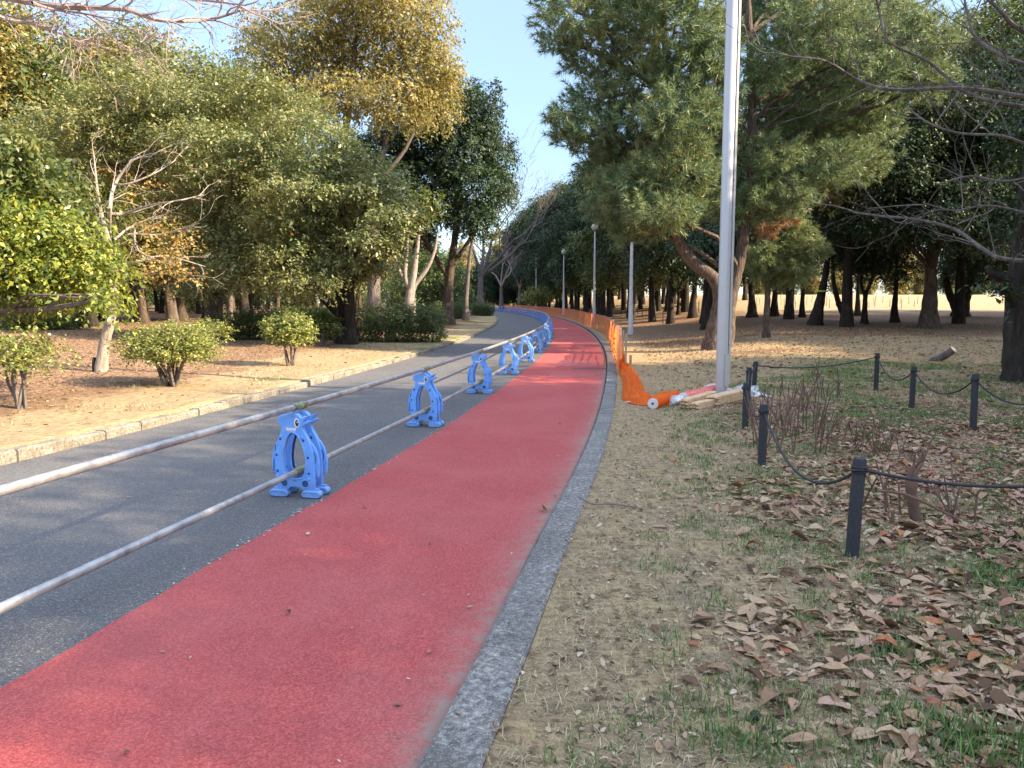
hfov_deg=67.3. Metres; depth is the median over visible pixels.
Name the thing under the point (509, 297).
tree
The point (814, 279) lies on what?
tree
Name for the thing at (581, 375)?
cover plate
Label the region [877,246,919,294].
tree
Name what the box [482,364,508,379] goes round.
barrier pipe
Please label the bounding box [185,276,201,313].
tree
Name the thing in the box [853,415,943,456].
pruned shrub
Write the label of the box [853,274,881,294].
tree
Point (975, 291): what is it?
tree
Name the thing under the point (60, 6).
bare tree
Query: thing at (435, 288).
bush
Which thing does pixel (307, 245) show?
tree
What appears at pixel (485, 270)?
bare tree
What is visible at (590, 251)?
tree
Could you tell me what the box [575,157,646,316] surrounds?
tree
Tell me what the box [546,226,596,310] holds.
tree
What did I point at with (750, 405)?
rope
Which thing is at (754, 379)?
fence post
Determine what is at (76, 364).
leaf litter
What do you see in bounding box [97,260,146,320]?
tree
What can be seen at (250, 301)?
tree
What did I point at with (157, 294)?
bush
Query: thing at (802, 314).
tree
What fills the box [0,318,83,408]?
shrub
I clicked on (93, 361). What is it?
stump
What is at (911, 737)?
leaf litter
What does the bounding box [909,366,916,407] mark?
fence post
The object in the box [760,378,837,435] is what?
pruned shrub
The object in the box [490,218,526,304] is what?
tree
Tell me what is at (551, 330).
barrier stand
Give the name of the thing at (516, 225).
tree
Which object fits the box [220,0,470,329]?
tree
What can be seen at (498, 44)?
sky
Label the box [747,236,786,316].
tree
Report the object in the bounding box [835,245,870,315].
tree
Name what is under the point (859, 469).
fence post
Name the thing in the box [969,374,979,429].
fence post
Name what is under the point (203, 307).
tree
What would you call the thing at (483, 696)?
kerb
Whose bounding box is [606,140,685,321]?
tree
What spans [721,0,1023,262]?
bare tree
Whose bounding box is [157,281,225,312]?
bush
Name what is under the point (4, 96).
tree
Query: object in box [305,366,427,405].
barrier pipe
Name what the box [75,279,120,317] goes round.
tree
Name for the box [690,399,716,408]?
stake bundle
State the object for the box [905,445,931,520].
pruned shrub
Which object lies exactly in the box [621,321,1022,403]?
dry grass
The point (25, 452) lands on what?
kerb
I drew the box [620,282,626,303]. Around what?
tree
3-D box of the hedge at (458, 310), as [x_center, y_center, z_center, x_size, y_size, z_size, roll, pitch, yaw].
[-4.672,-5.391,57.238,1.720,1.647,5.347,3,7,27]
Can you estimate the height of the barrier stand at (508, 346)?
0.732 m
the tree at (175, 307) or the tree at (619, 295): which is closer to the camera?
the tree at (175, 307)
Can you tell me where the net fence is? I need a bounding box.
[504,305,669,404]
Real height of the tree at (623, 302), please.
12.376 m
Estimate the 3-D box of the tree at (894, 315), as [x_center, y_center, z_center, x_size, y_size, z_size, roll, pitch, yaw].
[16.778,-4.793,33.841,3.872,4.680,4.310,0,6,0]
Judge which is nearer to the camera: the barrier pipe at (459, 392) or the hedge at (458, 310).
the barrier pipe at (459, 392)
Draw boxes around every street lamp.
[561,249,565,308]
[591,224,598,313]
[627,239,632,334]
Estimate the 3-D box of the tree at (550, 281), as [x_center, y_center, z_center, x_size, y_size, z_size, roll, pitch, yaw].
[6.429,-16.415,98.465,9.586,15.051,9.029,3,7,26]
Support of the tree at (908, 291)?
on the ground at (44, 419)
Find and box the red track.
[0,310,605,767]
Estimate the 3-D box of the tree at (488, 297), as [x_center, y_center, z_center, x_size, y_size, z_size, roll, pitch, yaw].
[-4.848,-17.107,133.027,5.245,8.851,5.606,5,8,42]
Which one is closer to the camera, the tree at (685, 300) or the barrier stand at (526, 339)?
the barrier stand at (526, 339)
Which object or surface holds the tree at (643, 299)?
on the ground at (44, 419)
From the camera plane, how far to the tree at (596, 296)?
96.78 m
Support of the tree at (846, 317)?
on the ground at (44, 419)
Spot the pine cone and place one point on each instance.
(757, 717)
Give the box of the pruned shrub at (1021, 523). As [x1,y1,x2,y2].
[1018,516,1023,527]
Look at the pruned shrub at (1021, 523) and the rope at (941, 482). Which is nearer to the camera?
the rope at (941, 482)
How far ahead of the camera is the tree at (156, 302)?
70.28 m
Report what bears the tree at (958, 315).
on the ground at (44, 419)
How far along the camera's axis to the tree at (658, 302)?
66.67 m
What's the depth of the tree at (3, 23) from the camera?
29.30 m
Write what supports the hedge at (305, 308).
on the ground at (44, 419)
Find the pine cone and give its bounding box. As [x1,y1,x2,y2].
[749,710,760,720]
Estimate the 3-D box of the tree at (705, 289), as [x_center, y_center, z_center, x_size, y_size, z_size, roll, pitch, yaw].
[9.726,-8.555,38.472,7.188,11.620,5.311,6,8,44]
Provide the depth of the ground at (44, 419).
5.45 m
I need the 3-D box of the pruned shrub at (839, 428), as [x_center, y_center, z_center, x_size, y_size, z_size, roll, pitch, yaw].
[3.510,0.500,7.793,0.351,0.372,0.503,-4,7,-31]
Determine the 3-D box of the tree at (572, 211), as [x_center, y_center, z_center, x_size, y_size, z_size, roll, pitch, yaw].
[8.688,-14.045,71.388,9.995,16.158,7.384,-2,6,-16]
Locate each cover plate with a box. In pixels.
[548,372,595,377]
[556,360,596,366]
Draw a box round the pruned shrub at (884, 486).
[863,459,901,514]
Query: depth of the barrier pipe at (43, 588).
4.07 m
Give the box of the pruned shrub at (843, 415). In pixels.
[831,407,878,429]
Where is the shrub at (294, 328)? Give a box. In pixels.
[256,304,319,365]
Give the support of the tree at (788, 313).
on the ground at (44, 419)
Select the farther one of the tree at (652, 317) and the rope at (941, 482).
the tree at (652, 317)
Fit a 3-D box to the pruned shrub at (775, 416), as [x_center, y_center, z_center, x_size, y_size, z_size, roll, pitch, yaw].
[2.552,0.364,7.616,0.549,0.680,0.692,0,6,0]
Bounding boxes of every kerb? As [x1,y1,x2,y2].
[0,315,498,465]
[418,308,616,767]
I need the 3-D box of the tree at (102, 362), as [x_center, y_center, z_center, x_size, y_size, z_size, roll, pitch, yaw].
[-6.724,-2.452,14.312,3.218,4.971,2.413,2,6,20]
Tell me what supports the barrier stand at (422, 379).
on the road
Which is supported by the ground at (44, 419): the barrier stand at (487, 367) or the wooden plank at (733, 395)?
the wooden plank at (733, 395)
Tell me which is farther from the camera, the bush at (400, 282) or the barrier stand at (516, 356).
the bush at (400, 282)
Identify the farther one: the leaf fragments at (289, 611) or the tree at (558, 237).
the tree at (558, 237)
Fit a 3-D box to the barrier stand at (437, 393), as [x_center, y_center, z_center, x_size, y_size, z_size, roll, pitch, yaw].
[-1.047,0.141,9.459,0.429,0.732,0.073,1,6,11]
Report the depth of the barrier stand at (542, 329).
26.46 m
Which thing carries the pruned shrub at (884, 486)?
on the ground at (44, 419)
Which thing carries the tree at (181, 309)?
on the ground at (44, 419)
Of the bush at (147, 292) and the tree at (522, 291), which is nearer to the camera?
the bush at (147, 292)
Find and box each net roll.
[647,390,679,408]
[669,385,728,404]
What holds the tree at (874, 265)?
on the ground at (44, 419)
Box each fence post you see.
[742,383,749,428]
[746,367,751,400]
[752,361,758,386]
[757,404,768,465]
[845,457,868,557]
[873,353,879,390]
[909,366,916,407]
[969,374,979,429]
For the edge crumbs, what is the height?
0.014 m
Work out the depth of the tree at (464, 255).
166.82 m
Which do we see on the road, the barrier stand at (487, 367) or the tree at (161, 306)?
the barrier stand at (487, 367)
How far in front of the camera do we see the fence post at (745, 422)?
8.90 m
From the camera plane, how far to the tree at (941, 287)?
115.73 m
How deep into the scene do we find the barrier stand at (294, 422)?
5.92 m
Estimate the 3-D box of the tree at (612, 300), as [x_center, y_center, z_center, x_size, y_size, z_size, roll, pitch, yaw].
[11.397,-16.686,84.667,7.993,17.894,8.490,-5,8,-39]
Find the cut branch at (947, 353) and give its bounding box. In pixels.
[928,347,955,360]
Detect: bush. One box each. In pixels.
[102,279,130,312]
[122,279,153,307]
[125,283,158,308]
[129,287,156,310]
[147,282,164,304]
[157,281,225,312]
[188,290,238,309]
[226,284,266,310]
[237,287,273,308]
[262,286,300,308]
[274,290,306,308]
[318,289,367,305]
[361,271,392,306]
[380,254,430,312]
[380,273,403,310]
[392,243,465,312]
[399,242,478,313]
[432,261,486,310]
[516,283,570,306]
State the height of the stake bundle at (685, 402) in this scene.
0.135 m
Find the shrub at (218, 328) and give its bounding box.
[183,315,238,357]
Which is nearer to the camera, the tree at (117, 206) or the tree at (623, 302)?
the tree at (117, 206)
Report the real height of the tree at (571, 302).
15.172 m
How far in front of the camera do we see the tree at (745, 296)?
69.88 m
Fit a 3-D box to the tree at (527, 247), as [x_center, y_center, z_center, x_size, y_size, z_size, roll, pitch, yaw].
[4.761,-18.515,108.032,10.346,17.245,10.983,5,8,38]
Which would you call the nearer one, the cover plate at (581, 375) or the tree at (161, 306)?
the cover plate at (581, 375)
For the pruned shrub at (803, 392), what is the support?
on the ground at (44, 419)
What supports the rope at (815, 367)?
attached to the fence post at (876, 375)
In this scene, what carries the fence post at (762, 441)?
on the ground at (44, 419)
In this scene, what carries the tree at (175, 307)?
on the ground at (44, 419)
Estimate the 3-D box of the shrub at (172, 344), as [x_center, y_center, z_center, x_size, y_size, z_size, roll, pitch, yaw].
[-5.604,-0.509,12.611,1.950,1.226,1.862,0,6,0]
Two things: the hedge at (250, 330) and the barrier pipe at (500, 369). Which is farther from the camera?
the hedge at (250, 330)
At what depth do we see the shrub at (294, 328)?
16.32 m
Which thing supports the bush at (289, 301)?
on the ground at (44, 419)
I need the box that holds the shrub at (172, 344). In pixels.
[104,318,230,386]
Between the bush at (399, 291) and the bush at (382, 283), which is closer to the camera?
the bush at (399, 291)
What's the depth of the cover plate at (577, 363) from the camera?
18.96 m
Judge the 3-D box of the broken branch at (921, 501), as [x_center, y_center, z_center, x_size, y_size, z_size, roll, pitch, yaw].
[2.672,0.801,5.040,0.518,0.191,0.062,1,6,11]
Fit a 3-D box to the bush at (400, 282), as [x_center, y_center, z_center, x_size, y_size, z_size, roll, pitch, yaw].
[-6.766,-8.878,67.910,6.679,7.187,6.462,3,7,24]
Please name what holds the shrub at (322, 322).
on the ground at (44, 419)
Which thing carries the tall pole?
on the ground at (44, 419)
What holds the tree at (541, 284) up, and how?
on the ground at (44, 419)
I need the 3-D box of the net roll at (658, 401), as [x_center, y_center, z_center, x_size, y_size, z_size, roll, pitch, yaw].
[2.184,0.220,11.034,0.161,0.172,1.011,3,7,29]
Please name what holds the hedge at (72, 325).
on the ground at (44, 419)
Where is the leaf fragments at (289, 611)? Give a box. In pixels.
[68,385,573,767]
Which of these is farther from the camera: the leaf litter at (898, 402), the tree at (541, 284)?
the tree at (541, 284)
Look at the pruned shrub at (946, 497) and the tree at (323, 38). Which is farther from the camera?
the tree at (323, 38)
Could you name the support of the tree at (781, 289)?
on the ground at (44, 419)
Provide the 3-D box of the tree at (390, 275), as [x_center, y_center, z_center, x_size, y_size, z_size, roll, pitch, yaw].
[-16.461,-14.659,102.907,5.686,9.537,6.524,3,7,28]
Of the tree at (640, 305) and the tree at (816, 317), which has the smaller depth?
the tree at (816, 317)
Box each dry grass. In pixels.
[1,341,409,442]
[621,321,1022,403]
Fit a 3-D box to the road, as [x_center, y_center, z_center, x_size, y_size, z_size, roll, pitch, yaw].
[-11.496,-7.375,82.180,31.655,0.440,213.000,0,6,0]
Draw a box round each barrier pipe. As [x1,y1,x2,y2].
[0,402,303,496]
[0,465,304,614]
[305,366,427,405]
[327,407,428,459]
[428,349,480,368]
[428,381,479,407]
[482,340,508,351]
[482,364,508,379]
[510,333,526,340]
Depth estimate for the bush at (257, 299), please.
75.48 m
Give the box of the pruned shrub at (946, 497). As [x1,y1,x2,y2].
[926,461,978,522]
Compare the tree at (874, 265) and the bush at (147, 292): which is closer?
the tree at (874, 265)
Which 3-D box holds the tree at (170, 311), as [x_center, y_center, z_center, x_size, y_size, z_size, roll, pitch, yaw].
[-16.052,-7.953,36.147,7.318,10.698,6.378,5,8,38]
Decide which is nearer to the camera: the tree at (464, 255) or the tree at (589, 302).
the tree at (589, 302)
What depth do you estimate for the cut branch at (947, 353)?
17.27 m
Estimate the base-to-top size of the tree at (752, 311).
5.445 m
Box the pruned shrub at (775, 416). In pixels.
[739,390,806,454]
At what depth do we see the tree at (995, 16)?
28.53 m
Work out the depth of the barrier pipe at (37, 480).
4.05 m
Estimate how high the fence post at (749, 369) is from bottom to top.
0.698 m
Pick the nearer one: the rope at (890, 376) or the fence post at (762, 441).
the fence post at (762, 441)
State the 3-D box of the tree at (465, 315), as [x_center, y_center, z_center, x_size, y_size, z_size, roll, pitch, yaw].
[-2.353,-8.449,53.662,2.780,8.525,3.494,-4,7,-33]
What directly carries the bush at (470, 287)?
on the ground at (44, 419)
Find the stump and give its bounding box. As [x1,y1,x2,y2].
[92,357,95,371]
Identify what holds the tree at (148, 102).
on the ground at (44, 419)
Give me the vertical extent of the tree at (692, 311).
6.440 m
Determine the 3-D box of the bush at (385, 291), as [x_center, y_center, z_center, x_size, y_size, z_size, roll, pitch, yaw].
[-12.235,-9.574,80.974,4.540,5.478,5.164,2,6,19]
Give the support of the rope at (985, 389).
attached to the fence post at (975, 379)
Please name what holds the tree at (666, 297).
on the ground at (44, 419)
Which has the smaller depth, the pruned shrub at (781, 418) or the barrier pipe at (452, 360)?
the pruned shrub at (781, 418)
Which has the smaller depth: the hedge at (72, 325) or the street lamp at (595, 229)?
the hedge at (72, 325)
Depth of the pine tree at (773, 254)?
24.73 m
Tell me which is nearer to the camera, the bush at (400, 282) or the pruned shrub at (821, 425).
the pruned shrub at (821, 425)
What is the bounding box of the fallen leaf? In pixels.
[542,503,548,509]
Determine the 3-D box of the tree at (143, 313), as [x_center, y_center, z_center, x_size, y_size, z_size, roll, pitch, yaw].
[-17.332,-8.500,34.627,7.005,12.174,7.003,-3,7,-26]
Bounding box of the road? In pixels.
[0,309,603,686]
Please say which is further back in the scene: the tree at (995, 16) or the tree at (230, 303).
the tree at (230, 303)
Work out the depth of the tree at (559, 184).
115.31 m
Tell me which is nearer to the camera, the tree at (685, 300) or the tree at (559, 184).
the tree at (685, 300)
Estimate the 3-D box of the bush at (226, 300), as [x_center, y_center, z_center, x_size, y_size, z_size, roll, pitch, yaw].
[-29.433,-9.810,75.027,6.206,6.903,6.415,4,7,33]
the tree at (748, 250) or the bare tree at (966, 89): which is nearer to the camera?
the bare tree at (966, 89)
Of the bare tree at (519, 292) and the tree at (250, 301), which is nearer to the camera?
the tree at (250, 301)
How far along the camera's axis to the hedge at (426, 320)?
26.68 m
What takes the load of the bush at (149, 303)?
on the ground at (44, 419)
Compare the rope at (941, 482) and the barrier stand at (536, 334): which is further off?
the barrier stand at (536, 334)
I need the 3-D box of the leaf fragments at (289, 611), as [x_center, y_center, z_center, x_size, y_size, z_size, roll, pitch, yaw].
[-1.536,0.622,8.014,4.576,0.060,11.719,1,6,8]
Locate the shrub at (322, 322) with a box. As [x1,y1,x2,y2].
[305,308,346,346]
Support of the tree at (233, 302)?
on the ground at (44, 419)
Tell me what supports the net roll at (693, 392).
on the ground at (44, 419)
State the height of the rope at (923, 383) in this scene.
0.297 m
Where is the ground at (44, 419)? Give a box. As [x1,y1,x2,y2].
[0,295,1023,767]
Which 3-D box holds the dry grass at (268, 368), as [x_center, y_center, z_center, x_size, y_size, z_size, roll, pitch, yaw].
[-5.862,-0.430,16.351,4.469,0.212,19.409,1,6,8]
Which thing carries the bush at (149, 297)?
on the ground at (44, 419)
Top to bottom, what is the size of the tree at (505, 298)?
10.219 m
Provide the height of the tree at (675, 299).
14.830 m
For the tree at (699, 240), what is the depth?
32.70 m
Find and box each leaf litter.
[0,324,424,430]
[628,327,1023,433]
[647,416,1023,767]
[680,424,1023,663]
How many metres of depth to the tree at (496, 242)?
149.38 m
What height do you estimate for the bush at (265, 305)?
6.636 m
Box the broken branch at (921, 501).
[877,489,960,520]
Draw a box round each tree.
[0,0,89,210]
[0,0,315,113]
[0,2,118,316]
[0,46,348,335]
[0,76,8,115]
[0,116,151,344]
[23,87,157,326]
[36,18,156,320]
[39,11,227,321]
[49,52,199,323]
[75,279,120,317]
[77,122,227,371]
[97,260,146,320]
[106,126,243,322]
[121,268,183,318]
[134,189,207,321]
[145,280,159,311]
[146,276,189,312]
[157,34,316,317]
[157,59,242,320]
[175,58,305,319]
[184,265,208,317]
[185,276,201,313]
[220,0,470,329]
[221,130,272,319]
[226,291,237,310]
[228,104,433,344]
[233,213,279,314]
[259,266,305,310]
[273,179,336,305]
[289,144,392,291]
[327,192,398,312]
[328,69,524,324]
[354,251,393,308]
[379,181,450,325]
[385,254,401,305]
[439,123,573,313]
[444,242,477,289]
[459,212,501,320]
[462,270,489,308]
[464,228,526,310]
[471,260,498,304]
[478,230,515,305]
[488,257,505,307]
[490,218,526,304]
[491,247,525,305]
[494,253,526,304]
[495,267,511,304]
[499,205,531,305]
[509,221,540,306]
[512,286,534,305]
[513,191,557,306]
[521,191,541,288]
[523,0,981,350]
[524,201,562,308]
[526,181,573,308]
[529,225,573,307]
[534,173,590,312]
[542,198,576,309]
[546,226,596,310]
[549,178,569,193]
[554,154,616,315]
[554,180,622,313]
[559,183,624,316]
[570,290,573,309]
[573,172,591,308]
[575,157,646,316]
[581,136,665,318]
[595,282,597,308]
[602,179,684,318]
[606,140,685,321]
[610,277,627,310]
[610,279,614,309]
[615,133,717,323]
[617,287,620,299]
[620,273,642,309]
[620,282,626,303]
[626,96,743,312]
[642,291,645,304]
[644,250,685,314]
[653,101,774,323]
[655,282,661,310]
[657,277,682,311]
[661,288,665,303]
[662,225,719,318]
[665,215,758,329]
[674,283,676,304]
[716,174,765,288]
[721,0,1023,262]
[734,219,765,317]
[735,34,843,318]
[742,284,747,299]
[743,187,835,337]
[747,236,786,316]
[747,276,764,294]
[772,265,801,294]
[776,0,966,326]
[788,222,823,317]
[796,178,875,325]
[796,258,830,294]
[805,261,821,294]
[816,221,882,312]
[822,270,852,294]
[829,262,842,294]
[834,228,906,323]
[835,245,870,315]
[837,33,1023,328]
[853,273,879,294]
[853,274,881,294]
[854,230,942,322]
[869,0,1017,323]
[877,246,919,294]
[901,255,916,294]
[909,257,925,294]
[920,0,1023,247]
[921,232,1010,316]
[937,244,965,294]
[957,8,1023,383]
[971,251,992,294]
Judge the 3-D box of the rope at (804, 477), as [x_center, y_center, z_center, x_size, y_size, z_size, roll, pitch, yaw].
[2.094,0.507,5.580,0.019,0.325,2.449,1,6,6]
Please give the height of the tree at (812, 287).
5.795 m
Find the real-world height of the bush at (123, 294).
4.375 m
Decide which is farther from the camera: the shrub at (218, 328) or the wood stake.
the shrub at (218, 328)
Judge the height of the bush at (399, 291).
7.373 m
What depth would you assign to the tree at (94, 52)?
33.80 m
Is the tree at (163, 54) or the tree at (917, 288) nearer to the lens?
the tree at (163, 54)
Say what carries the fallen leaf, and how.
on the red track
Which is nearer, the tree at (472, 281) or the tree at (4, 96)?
the tree at (4, 96)
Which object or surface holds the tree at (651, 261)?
on the ground at (44, 419)
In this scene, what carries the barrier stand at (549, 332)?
on the road
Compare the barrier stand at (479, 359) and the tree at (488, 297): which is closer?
the barrier stand at (479, 359)
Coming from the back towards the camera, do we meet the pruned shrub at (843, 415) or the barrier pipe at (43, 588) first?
the pruned shrub at (843, 415)
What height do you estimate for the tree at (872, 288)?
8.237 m
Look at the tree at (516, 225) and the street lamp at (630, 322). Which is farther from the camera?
the tree at (516, 225)
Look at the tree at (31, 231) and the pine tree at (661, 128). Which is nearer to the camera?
the tree at (31, 231)
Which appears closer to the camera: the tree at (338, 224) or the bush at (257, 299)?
the tree at (338, 224)
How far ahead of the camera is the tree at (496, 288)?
138.07 m
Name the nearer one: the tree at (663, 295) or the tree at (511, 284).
the tree at (663, 295)
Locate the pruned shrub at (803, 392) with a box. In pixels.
[778,374,813,412]
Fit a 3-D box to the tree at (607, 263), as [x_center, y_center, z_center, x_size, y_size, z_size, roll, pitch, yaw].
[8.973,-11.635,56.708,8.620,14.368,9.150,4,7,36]
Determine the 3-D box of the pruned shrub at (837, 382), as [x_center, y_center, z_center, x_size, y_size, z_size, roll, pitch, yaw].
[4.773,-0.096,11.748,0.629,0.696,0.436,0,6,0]
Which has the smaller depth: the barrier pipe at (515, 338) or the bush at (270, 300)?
the barrier pipe at (515, 338)
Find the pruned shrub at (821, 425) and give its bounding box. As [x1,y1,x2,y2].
[814,387,841,453]
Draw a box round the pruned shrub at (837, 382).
[807,355,841,397]
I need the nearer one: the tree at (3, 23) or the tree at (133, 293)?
the tree at (3, 23)
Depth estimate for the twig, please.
5.47 m
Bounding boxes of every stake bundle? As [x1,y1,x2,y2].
[679,391,717,407]
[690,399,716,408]
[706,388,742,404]
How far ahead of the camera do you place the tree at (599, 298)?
75.93 m
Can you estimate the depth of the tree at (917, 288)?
115.94 m
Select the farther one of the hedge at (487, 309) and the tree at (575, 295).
the tree at (575, 295)
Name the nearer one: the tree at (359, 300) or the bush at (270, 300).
the tree at (359, 300)
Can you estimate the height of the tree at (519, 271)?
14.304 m
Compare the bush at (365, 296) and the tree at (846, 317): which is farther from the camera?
the bush at (365, 296)
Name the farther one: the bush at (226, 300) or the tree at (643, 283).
the bush at (226, 300)
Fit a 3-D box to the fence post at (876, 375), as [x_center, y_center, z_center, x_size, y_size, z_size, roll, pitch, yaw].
[6.035,-0.127,12.737,0.094,0.770,0.098,3,7,26]
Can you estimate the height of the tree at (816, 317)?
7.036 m
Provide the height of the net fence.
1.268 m
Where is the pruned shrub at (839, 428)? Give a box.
[826,418,883,448]
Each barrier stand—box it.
[269,403,322,498]
[286,401,330,493]
[407,367,441,426]
[417,366,443,424]
[466,350,491,393]
[474,349,492,391]
[498,340,517,374]
[500,339,518,373]
[518,333,533,361]
[530,329,542,352]
[536,325,547,346]
[541,325,550,341]
[544,321,552,336]
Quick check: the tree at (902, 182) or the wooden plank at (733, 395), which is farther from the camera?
the tree at (902, 182)
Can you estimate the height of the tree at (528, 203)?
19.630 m
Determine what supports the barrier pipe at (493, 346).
attached to the barrier stand at (508, 346)
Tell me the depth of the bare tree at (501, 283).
110.94 m
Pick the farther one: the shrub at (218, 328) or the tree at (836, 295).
the tree at (836, 295)
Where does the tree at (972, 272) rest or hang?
on the ground at (44, 419)
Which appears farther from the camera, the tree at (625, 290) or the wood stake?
the tree at (625, 290)
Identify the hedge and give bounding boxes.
[0,311,93,329]
[212,305,333,340]
[270,304,332,315]
[355,301,449,342]
[432,301,462,318]
[469,301,495,315]
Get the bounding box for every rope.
[746,389,758,417]
[759,357,873,367]
[764,413,851,484]
[868,469,1023,487]
[877,358,910,380]
[914,372,970,394]
[978,382,1023,404]
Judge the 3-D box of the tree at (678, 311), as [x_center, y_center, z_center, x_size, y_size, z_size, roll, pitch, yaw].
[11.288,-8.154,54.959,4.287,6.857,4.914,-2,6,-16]
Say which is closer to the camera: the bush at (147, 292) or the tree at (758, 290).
the bush at (147, 292)
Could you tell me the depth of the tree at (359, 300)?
59.57 m
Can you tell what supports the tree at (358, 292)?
on the ground at (44, 419)
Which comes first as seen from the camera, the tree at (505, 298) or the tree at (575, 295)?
the tree at (575, 295)
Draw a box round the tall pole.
[715,0,740,392]
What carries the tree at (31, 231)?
on the ground at (44, 419)
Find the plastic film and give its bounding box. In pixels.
[701,384,770,396]
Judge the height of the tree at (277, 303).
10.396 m
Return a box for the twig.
[578,496,642,508]
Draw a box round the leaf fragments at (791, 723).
[490,401,1023,767]
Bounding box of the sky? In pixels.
[0,0,1023,302]
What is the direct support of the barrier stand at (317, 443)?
on the road
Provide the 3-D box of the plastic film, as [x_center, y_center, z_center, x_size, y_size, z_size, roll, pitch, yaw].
[3.426,0.081,12.042,1.050,0.176,0.849,0,6,0]
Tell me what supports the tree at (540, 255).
on the ground at (44, 419)
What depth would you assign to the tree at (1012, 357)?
13.56 m
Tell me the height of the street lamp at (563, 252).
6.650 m
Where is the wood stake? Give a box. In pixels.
[629,355,631,367]
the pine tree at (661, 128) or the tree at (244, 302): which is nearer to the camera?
the pine tree at (661, 128)
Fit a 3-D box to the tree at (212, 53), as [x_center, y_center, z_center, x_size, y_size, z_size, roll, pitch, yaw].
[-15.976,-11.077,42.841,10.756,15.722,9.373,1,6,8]
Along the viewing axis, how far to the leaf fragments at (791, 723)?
3.92 m
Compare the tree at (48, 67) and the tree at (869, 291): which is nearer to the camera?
the tree at (48, 67)
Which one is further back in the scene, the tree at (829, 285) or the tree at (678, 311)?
the tree at (829, 285)
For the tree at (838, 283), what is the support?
on the ground at (44, 419)
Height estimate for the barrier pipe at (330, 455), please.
0.055 m
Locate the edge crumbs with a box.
[153,344,550,596]
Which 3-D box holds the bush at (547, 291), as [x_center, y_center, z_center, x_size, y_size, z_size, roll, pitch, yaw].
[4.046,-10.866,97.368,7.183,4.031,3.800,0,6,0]
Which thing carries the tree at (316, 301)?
on the ground at (44, 419)
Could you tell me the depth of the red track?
3.58 m
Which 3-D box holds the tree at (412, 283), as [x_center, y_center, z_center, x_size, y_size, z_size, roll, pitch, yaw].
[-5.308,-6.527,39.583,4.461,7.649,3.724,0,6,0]

